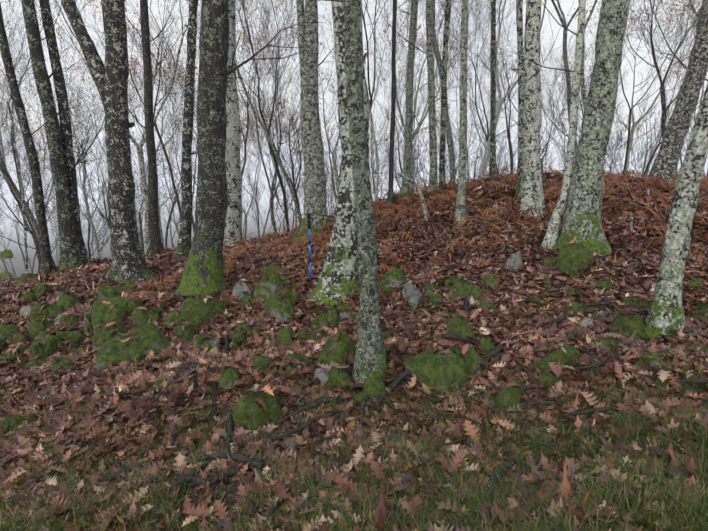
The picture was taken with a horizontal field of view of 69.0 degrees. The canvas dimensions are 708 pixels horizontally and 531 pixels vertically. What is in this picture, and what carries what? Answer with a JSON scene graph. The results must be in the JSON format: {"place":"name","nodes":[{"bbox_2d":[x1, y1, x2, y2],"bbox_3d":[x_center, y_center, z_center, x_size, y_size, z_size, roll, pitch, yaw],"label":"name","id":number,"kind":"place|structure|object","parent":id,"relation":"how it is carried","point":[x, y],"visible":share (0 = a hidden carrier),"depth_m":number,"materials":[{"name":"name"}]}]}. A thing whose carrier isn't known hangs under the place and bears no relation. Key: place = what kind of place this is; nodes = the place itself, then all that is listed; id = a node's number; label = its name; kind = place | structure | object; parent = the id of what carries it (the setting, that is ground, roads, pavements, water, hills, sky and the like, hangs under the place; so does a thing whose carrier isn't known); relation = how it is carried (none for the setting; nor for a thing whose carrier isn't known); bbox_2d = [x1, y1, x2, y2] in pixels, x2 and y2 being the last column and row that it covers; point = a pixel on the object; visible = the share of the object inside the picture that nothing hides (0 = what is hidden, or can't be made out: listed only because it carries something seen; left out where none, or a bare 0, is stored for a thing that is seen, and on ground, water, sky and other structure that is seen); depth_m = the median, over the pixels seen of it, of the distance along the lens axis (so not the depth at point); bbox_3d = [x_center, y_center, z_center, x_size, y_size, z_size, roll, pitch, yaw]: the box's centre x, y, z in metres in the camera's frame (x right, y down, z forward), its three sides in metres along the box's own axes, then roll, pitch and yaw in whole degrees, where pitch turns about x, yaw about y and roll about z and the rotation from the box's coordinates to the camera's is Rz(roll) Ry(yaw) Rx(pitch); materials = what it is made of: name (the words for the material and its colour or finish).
{"place":"outdoors","nodes":[
{"label":"outdoors","id":0,"kind":"place"},
{"bbox_2d":[0,139,707,529],"bbox_3d":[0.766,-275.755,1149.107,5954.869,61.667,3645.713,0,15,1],"label":"ground","id":1,"kind":"structure","parent":0,"point":[8,231],"depth_m":525.77,"materials":[{"name":"brown plant"}]},
{"bbox_2d":[0,0,707,384],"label":"tree trunks","id":2,"kind":"object","parent":1,"relation":"on","point":[350,258],"visible":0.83,"depth_m":7.63,"materials":[{"name":"grey plant"}]},
{"bbox_2d":[0,0,707,530],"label":"branches","id":3,"kind":"object","parent":2,"relation":"attached to","point":[32,222],"visible":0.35,"depth_m":3.56,"materials":[{"name":"grey plant"}]},
{"bbox_2d":[0,0,701,233],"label":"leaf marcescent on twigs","id":4,"kind":"object","parent":3,"relation":"attached to","point":[183,76],"visible":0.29,"depth_m":37.43,"materials":[{"name":"brown plant"}]},
{"bbox_2d":[0,0,707,279],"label":"background trees","id":5,"kind":"object","parent":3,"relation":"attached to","point":[245,139],"visible":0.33,"depth_m":40.39,"materials":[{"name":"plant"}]},
{"bbox_2d":[0,295,707,530],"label":"leaf litter","id":6,"kind":"object","parent":1,"relation":"on","point":[241,357],"visible":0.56,"depth_m":3.10,"materials":[{"name":"brown plant"}]},
{"bbox_2d":[0,191,707,405],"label":"leaf litter","id":7,"kind":"object","parent":1,"relation":"on","point":[441,237],"visible":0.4,"depth_m":5.84,"materials":[{"name":"brown plant"}]},
{"bbox_2d":[307,213,312,283],"bbox_3d":[-0.528,-0.170,6.247,0.079,0.933,0.062,0,15,1],"label":"trekking pole","id":8,"kind":"object","parent":7,"relation":"on","point":[309,217],"visible":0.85,"depth_m":6.20,"materials":[{"name":"blue metal"}]},
{"bbox_2d":[0,267,707,530],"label":"grass tufts","id":9,"kind":"object","parent":1,"relation":"on","point":[690,506],"visible":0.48,"depth_m":2.48,"materials":[{"name":"green plant"}]},
{"bbox_2d":[0,242,707,530],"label":"mossy rocks","id":10,"kind":"object","parent":1,"relation":"on","point":[442,370],"visible":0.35,"depth_m":4.67,"materials":[{"name":"green plant"}]},
{"bbox_2d":[0,171,707,286],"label":"leaf litter","id":11,"kind":"object","parent":1,"relation":"on","point":[166,255],"visible":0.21,"depth_m":10.41,"materials":[{"name":"brown plant"}]},
{"bbox_2d":[105,163,707,317],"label":"dead ferns","id":12,"kind":"object","parent":1,"relation":"on","point":[613,181],"visible":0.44,"depth_m":8.68,"materials":[{"name":"brown dried fern fronds"}]},
{"bbox_2d":[0,0,707,138],"label":"sky","id":13,"kind":"structure","parent":0,"point":[566,5],"materials":[{"name":"white"}]}
]}

